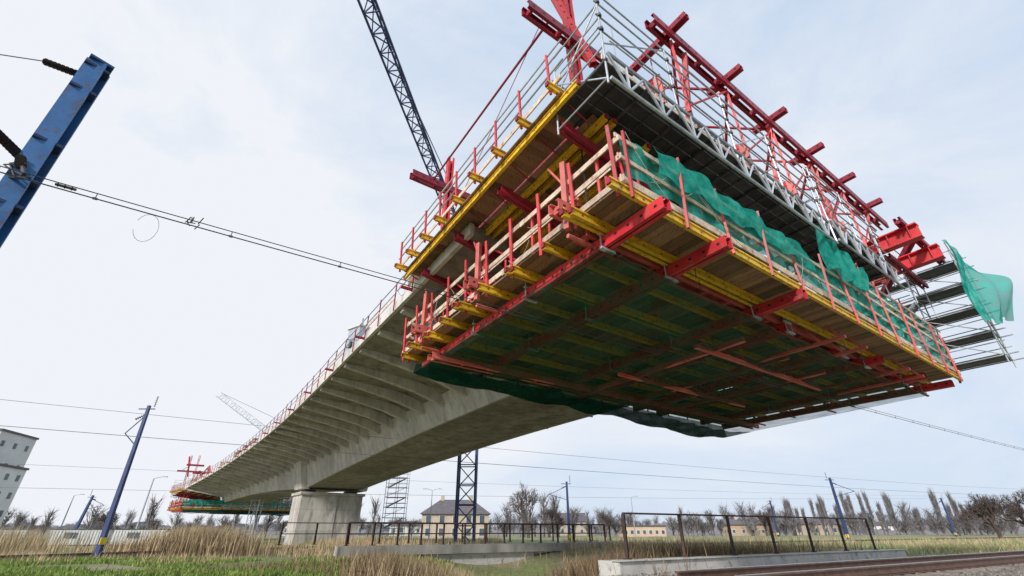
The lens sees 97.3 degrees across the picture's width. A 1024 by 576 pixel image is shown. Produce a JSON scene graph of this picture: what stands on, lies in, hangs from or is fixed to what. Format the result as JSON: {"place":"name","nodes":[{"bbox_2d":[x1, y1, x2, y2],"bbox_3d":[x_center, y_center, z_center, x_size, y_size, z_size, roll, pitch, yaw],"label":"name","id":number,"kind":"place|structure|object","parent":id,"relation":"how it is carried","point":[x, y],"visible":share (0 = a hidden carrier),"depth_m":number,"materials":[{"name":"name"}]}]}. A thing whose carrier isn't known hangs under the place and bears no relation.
{"place":"outdoors","nodes":[
{"label":"outdoors","id":0,"kind":"place"},
{"bbox_2d":[283,489,365,544],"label":"concrete bridge pier","id":1,"kind":"structure","parent":0,"point":[322,510],"depth_m":52.25,"materials":[{"name":"grey concrete"}]},
{"bbox_2d":[0,0,1023,526],"label":"sky","id":2,"kind":"structure","parent":0,"point":[281,122],"materials":[{"name":"white"}]},
{"bbox_2d":[0,534,1023,575],"bbox_3d":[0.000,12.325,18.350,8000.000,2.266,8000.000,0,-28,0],"label":"ground","id":3,"kind":"structure","parent":0,"point":[517,568],"depth_m":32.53,"materials":[{"name":"green plant"}]},
{"bbox_2d":[0,466,26,524],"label":"walls","id":4,"kind":"structure","parent":3,"relation":"on","point":[5,503],"depth_m":80.28,"materials":[{"name":"white paint"}]},
{"bbox_2d":[0,473,19,516],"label":"windows","id":5,"kind":"structure","parent":4,"relation":"attached to","point":[9,494],"depth_m":80.12,"materials":[{"name":"grey glass"}]},
{"bbox_2d":[0,464,29,469],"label":"roof","id":6,"kind":"structure","parent":4,"relation":"on","point":[12,466],"depth_m":80.85,"materials":[{"name":"grey"}]},
{"bbox_2d":[0,529,33,543],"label":"site container","id":7,"kind":"object","parent":3,"relation":"on","point":[11,530],"visible":0.15,"depth_m":52.71,"materials":[{"name":"metal"}]},
{"bbox_2d":[0,430,36,466],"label":"walls","id":8,"kind":"structure","parent":3,"relation":"on","point":[18,455],"depth_m":87.29,"materials":[{"name":"white paint"}]},
{"bbox_2d":[0,440,28,466],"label":"windows","id":9,"kind":"structure","parent":8,"relation":"attached to","point":[14,446],"depth_m":87.05,"materials":[{"name":"grey glass"}]},
{"bbox_2d":[0,428,38,439],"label":"roof","id":10,"kind":"structure","parent":8,"relation":"on","point":[18,433],"depth_m":87.42,"materials":[{"name":"grey metal"}]},
{"bbox_2d":[0,53,114,247],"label":"catenary mast","id":11,"kind":"object","parent":3,"relation":"on","point":[39,153],"visible":0.99,"depth_m":7.58,"materials":[{"name":"blue metal"}]},
{"bbox_2d":[0,166,1023,449],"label":"overhead contact wire","id":12,"kind":"object","parent":11,"relation":"attached to","point":[66,186],"visible":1,"depth_m":8.88,"materials":[{"name":"metal"}]},
{"bbox_2d":[60,494,84,528],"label":"street lamp","id":13,"kind":"object","parent":3,"relation":"on","point":[68,510],"visible":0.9,"depth_m":85.14,"materials":[{"name":"metal"}]},
{"bbox_2d":[47,529,113,545],"bbox_3d":[-51.996,30.005,54.250,5.500,1.800,2.460,11,-30,-20],"label":"site container","id":14,"kind":"object","parent":3,"relation":"on","point":[96,532],"visible":0.59,"depth_m":53.44,"materials":[{"name":"metal"}]},
{"bbox_2d":[64,533,77,537],"bbox_3d":[-52.077,29.189,53.156,1.200,0.600,0.037,11,-30,-20],"label":"window","id":15,"kind":"structure","parent":14,"relation":"in","point":[73,534],"depth_m":53.18,"materials":[{"name":"grey glass"}]},
{"bbox_2d":[74,490,103,528],"bbox_3d":[-58.614,31.832,62.363,3.331,7.124,0.558,0,-28,0],"label":"catenary pole","id":16,"kind":"object","parent":3,"relation":"on","point":[83,513],"visible":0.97,"depth_m":62.81,"materials":[{"name":"blue metal"}]},
{"bbox_2d":[95,511,121,528],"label":"bare tree","id":17,"kind":"object","parent":3,"relation":"on","point":[103,516],"visible":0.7,"depth_m":106.00,"materials":[{"name":"brown plant"}]},
{"bbox_2d":[93,396,158,556],"bbox_3d":[-27.171,12.939,31.303,1.395,10.905,0.461,0,-28,0],"label":"catenary pole","id":18,"kind":"object","parent":3,"relation":"on","point":[102,540],"visible":0.99,"depth_m":30.89,"materials":[{"name":"blue metal"}]},
{"bbox_2d":[0,399,1006,498],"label":"distant overhead wires","id":19,"kind":"object","parent":18,"relation":"attached to","point":[405,457],"visible":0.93,"depth_m":41.45,"materials":[{"name":"grey metal"}]},
{"bbox_2d":[110,529,171,544],"bbox_3d":[-45.997,30.953,56.010,5.500,1.800,2.460,10,-30,-18],"label":"site container","id":20,"kind":"object","parent":3,"relation":"on","point":[127,531],"visible":0.4,"depth_m":54.88,"materials":[{"name":"metal"}]},
{"bbox_2d":[127,532,139,537],"bbox_3d":[-46.145,30.140,54.922,1.200,0.600,0.037,10,-30,-18],"label":"window","id":21,"kind":"structure","parent":20,"relation":"in","point":[135,533],"depth_m":54.94,"materials":[{"name":"grey glass"}]},
{"bbox_2d":[135,476,167,528],"bbox_3d":[-49.147,30.165,60.989,1.899,8.710,0.220,0,-28,0],"label":"street lamp","id":22,"kind":"object","parent":3,"relation":"on","point":[137,525],"visible":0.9,"depth_m":61.33,"materials":[{"name":"metal"}]},
{"bbox_2d":[0,546,315,559],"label":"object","id":23,"kind":"object","parent":3,"relation":"on","point":[81,555],"visible":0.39,"depth_m":29.14,"materials":[{"name":"metal"}]},
{"bbox_2d":[213,390,275,539],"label":"tower crane","id":24,"kind":"object","parent":3,"relation":"on","point":[240,414],"visible":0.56,"depth_m":87.53,"materials":[{"name":"metal"}]},
{"bbox_2d":[282,520,362,535],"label":"white warehouse","id":25,"kind":"structure","parent":3,"relation":"on","point":[359,529],"depth_m":164.92,"materials":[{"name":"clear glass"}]},
{"bbox_2d":[381,473,409,538],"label":"scaffold stair tower","id":26,"kind":"structure","parent":3,"relation":"on","point":[395,493],"depth_m":69.02,"materials":[{"name":"metal"}]},
{"bbox_2d":[185,222,614,502],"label":"concrete box girder bridge","id":27,"kind":"structure","parent":3,"relation":"on","point":[373,385],"depth_m":31.50,"materials":[{"name":"grey concrete"}]},
{"bbox_2d":[167,455,292,515],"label":"form traveller","id":28,"kind":"object","parent":27,"relation":"on","point":[195,502],"visible":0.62,"depth_m":86.80,"materials":[{"name":"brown wood"}]},
{"bbox_2d":[345,318,370,353],"bbox_3d":[-8.469,2.675,25.096,1.150,2.180,1.098,-19,-34,31],"label":"site equipment cabinet","id":29,"kind":"object","parent":27,"relation":"on","point":[352,329],"visible":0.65,"depth_m":24.74,"materials":[{"name":"metal"}]},
{"bbox_2d":[184,274,592,487],"bbox_3d":[-23.295,21.302,56.757,23.600,2.761,96.519,20,-34,-32],"label":"deck edge railing","id":30,"kind":"object","parent":27,"relation":"on","point":[408,288],"visible":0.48,"depth_m":27.58,"materials":[{"name":"red metal"}]},
{"bbox_2d":[394,0,1023,437],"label":"form traveller","id":31,"kind":"object","parent":27,"relation":"on","point":[614,200],"visible":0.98,"depth_m":13.21,"materials":[{"name":"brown wood"}]},
{"bbox_2d":[389,518,421,535],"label":"white warehouse","id":32,"kind":"structure","parent":3,"relation":"on","point":[406,529],"depth_m":161.40,"materials":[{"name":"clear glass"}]},
{"bbox_2d":[357,0,477,542],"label":"tower crane","id":33,"kind":"object","parent":3,"relation":"on","point":[402,77],"visible":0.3,"depth_m":40.54,"materials":[{"name":"blue paint"}]},
{"bbox_2d":[423,488,441,538],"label":"street lamp","id":34,"kind":"object","parent":3,"relation":"on","point":[430,511],"visible":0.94,"depth_m":69.89,"materials":[{"name":"metal"}]},
{"bbox_2d":[276,522,611,544],"bbox_3d":[-2.717,17.904,32.929,26.272,1.196,0.263,16,-32,-27],"label":"steel railing","id":35,"kind":"object","parent":3,"relation":"on","point":[315,533],"visible":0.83,"depth_m":30.75,"materials":[{"name":"brown metal"}]},
{"bbox_2d":[422,514,488,538],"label":"walls","id":36,"kind":"structure","parent":3,"relation":"on","point":[448,519],"depth_m":91.15,"materials":[{"name":"beige paint"}]},
{"bbox_2d":[424,515,484,535],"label":"window frames","id":37,"kind":"structure","parent":36,"relation":"attached to","point":[452,520],"depth_m":91.67,"materials":[{"name":"white"}]},
{"bbox_2d":[425,516,484,535],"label":"windows","id":38,"kind":"structure","parent":36,"relation":"attached to","point":[442,519],"depth_m":91.08,"materials":[{"name":"grey glass"}]},
{"bbox_2d":[420,500,490,514],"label":"roof","id":39,"kind":"structure","parent":36,"relation":"on","point":[443,507],"depth_m":93.87,"materials":[{"name":"grey tile"}]},
{"bbox_2d":[441,495,472,500],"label":"chimneys","id":40,"kind":"object","parent":39,"relation":"on","point":[443,497],"visible":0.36,"depth_m":97.77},
{"bbox_2d":[56,529,879,575],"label":"brown undergrowth","id":41,"kind":"object","parent":3,"relation":"on","point":[591,568],"visible":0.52,"depth_m":19.43,"materials":[{"name":"brown plant"}]},
{"bbox_2d":[0,523,937,575],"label":"dry reeds","id":42,"kind":"object","parent":3,"relation":"on","point":[12,542],"visible":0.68,"depth_m":33.67,"materials":[{"name":"beige plant"}]},
{"bbox_2d":[419,552,533,564],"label":"wall","id":43,"kind":"structure","parent":3,"relation":"on","point":[477,558],"depth_m":28.63,"materials":[{"name":"concrete"}]},
{"bbox_2d":[334,542,613,556],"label":"deck beam","id":44,"kind":"structure","parent":43,"relation":"on","point":[467,548],"depth_m":27.98,"materials":[{"name":"concrete"}]},
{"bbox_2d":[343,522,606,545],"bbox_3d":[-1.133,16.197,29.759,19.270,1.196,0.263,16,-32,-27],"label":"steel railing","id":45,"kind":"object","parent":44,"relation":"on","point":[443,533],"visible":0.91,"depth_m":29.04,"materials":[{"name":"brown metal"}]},
{"bbox_2d":[0,489,1023,537],"bbox_3d":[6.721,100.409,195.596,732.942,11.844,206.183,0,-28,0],"label":"distant trees","id":46,"kind":"object","parent":3,"relation":"on","point":[936,524],"visible":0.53,"depth_m":123.64,"materials":[{"name":"brown plant"}]},
{"bbox_2d":[0,536,1023,575],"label":"dry grass","id":47,"kind":"structure","parent":3,"relation":"on","point":[26,552],"depth_m":31.67,"materials":[{"name":"beige plant"}]},
{"bbox_2d":[0,521,1023,534],"bbox_3d":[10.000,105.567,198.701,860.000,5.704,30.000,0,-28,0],"label":"distant scrub","id":48,"kind":"object","parent":3,"relation":"on","point":[668,532],"visible":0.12,"depth_m":193.51,"materials":[{"name":"brown plant"}]},
{"bbox_2d":[508,480,541,537],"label":"bare tree","id":49,"kind":"object","parent":3,"relation":"on","point":[518,505],"visible":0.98,"depth_m":89.83,"materials":[{"name":"brown plant"}]},
{"bbox_2d":[536,506,564,537],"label":"bare tree","id":50,"kind":"object","parent":3,"relation":"on","point":[556,516],"visible":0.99,"depth_m":99.38,"materials":[{"name":"brown plant"}]},
{"bbox_2d":[549,475,571,539],"bbox_3d":[5.843,26.684,53.777,2.714,8.000,0.523,0,-28,0],"label":"catenary pole","id":51,"kind":"object","parent":3,"relation":"on","point":[569,536],"visible":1,"depth_m":53.87,"materials":[{"name":"metal"}]},
{"bbox_2d":[546,522,586,535],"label":"walls","id":52,"kind":"structure","parent":3,"relation":"on","point":[565,528],"depth_m":162.90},
{"bbox_2d":[546,522,582,532],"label":"windows","id":53,"kind":"structure","parent":52,"relation":"attached to","point":[581,530],"depth_m":162.98,"materials":[{"name":"grey glass"}]},
{"bbox_2d":[561,513,587,521],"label":"roof","id":54,"kind":"structure","parent":52,"relation":"on","point":[583,518],"depth_m":166.68,"materials":[{"name":"grey tile"}]},
{"bbox_2d":[597,512,618,536],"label":"bare tree","id":55,"kind":"object","parent":3,"relation":"on","point":[606,520],"visible":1,"depth_m":106.23,"materials":[{"name":"brown plant"}]},
{"bbox_2d":[631,496,637,536],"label":"street lamp","id":56,"kind":"object","parent":3,"relation":"on","point":[633,517],"visible":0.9,"depth_m":111.24,"materials":[{"name":"metal"}]},
{"bbox_2d":[619,527,666,536],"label":"walls","id":57,"kind":"structure","parent":3,"relation":"on","point":[641,529],"depth_m":127.54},
{"bbox_2d":[619,530,664,533],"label":"windows","id":58,"kind":"structure","parent":57,"relation":"attached to","point":[644,531],"depth_m":127.43,"materials":[{"name":"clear glass"}]},
{"bbox_2d":[619,525,665,526],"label":"roof","id":59,"kind":"structure","parent":57,"relation":"on","point":[645,525],"depth_m":128.01,"materials":[{"name":"grey"}]},
{"bbox_2d":[722,525,776,535],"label":"walls","id":60,"kind":"structure","parent":3,"relation":"on","point":[738,528],"depth_m":137.22,"materials":[{"name":"beige paint"}]},
{"bbox_2d":[721,519,766,524],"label":"roof","id":61,"kind":"structure","parent":60,"relation":"on","point":[735,522],"depth_m":140.10,"materials":[{"name":"grey tile"}]},
{"bbox_2d":[722,530,773,532],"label":"windows","id":62,"kind":"structure","parent":60,"relation":"attached to","point":[743,531],"depth_m":137.15,"materials":[{"name":"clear glass"}]},
{"bbox_2d":[754,509,771,535],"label":"bare tree","id":63,"kind":"object","parent":3,"relation":"on","point":[764,523],"visible":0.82,"depth_m":109.96,"materials":[{"name":"brown plant"}]},
{"bbox_2d":[762,500,779,536],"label":"catenary pole","id":64,"kind":"object","parent":3,"relation":"on","point":[775,523],"visible":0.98,"depth_m":97.95,"materials":[{"name":"blue metal"}]},
{"bbox_2d":[790,516,839,534],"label":"beige warehouse","id":65,"kind":"structure","parent":3,"relation":"on","point":[821,530],"depth_m":163.40,"materials":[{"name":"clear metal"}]},
{"bbox_2d":[619,537,1023,546],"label":"railway track","id":66,"kind":"structure","parent":3,"relation":"on","point":[866,540],"depth_m":55.76,"materials":[{"name":"brown metal"}]},
{"bbox_2d":[825,474,853,539],"bbox_3d":[43.356,28.659,58.392,3.313,8.900,0.558,0,-28,0],"label":"catenary pole","id":67,"kind":"object","parent":3,"relation":"on","point":[846,532],"visible":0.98,"depth_m":58.30,"materials":[{"name":"blue metal"}]},
{"bbox_2d":[847,519,896,529],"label":"white warehouse","id":68,"kind":"structure","parent":3,"relation":"on","point":[878,526],"depth_m":197.52,"materials":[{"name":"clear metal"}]},
{"bbox_2d":[753,488,1023,534],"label":"distant poplar trees","id":69,"kind":"object","parent":3,"relation":"on","point":[821,508],"visible":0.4,"depth_m":140.57,"materials":[{"name":"plant"}]},
{"bbox_2d":[934,498,957,536],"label":"catenary pole","id":70,"kind":"object","parent":3,"relation":"on","point":[951,524],"visible":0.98,"depth_m":97.91,"materials":[{"name":"blue metal"}]},
{"bbox_2d":[906,566,1023,575],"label":"railway ballast","id":71,"kind":"structure","parent":3,"relation":"on","point":[1000,572],"depth_m":12.26,"materials":[{"name":"gravel"}]},
{"bbox_2d":[593,563,1023,575],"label":"ballast stones","id":72,"kind":"object","parent":71,"relation":"on","point":[667,573],"visible":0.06,"depth_m":12.29,"materials":[{"name":"grey gravel"}]},
{"bbox_2d":[675,550,1023,575],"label":"railway track","id":73,"kind":"structure","parent":71,"relation":"on","point":[951,564],"depth_m":12.15,"materials":[{"name":"brown metal"}]},
{"bbox_2d":[957,493,1011,539],"bbox_3d":[63.880,30.888,60.654,4.680,6.325,6.155,0,-28,0],"label":"bare tree","id":74,"kind":"object","parent":3,"relation":"on","point":[988,507],"visible":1,"depth_m":60.82,"materials":[{"name":"brown plant"}]},
{"bbox_2d":[994,489,1023,526],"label":"bare tree","id":75,"kind":"object","parent":3,"relation":"on","point":[1017,511],"visible":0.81,"depth_m":61.82,"materials":[{"name":"brown plant"}]},
{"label":"wall","id":76,"kind":"object","parent":3,"relation":"on","visible":0},
{"bbox_2d":[598,549,905,575],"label":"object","id":77,"kind":"structure","parent":76,"relation":"on","point":[606,567],"depth_m":14.78,"materials":[{"name":"concrete"}]},
{"bbox_2d":[621,512,877,559],"bbox_3d":[9.792,9.274,16.954,15.168,1.246,0.263,16,-32,-27],"label":"steel railing","id":78,"kind":"object","parent":77,"relation":"on","point":[626,548],"visible":0.91,"depth_m":15.92,"materials":[{"name":"brown metal"}]},
{"bbox_2d":[611,549,906,561],"bbox_3d":[10.397,9.835,16.667,17.456,0.020,0.350,16,-32,-27],"label":"coping","id":79,"kind":"object","parent":77,"relation":"on","point":[748,555],"visible":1,"depth_m":15.37,"materials":[{"name":"concrete"}]}
]}

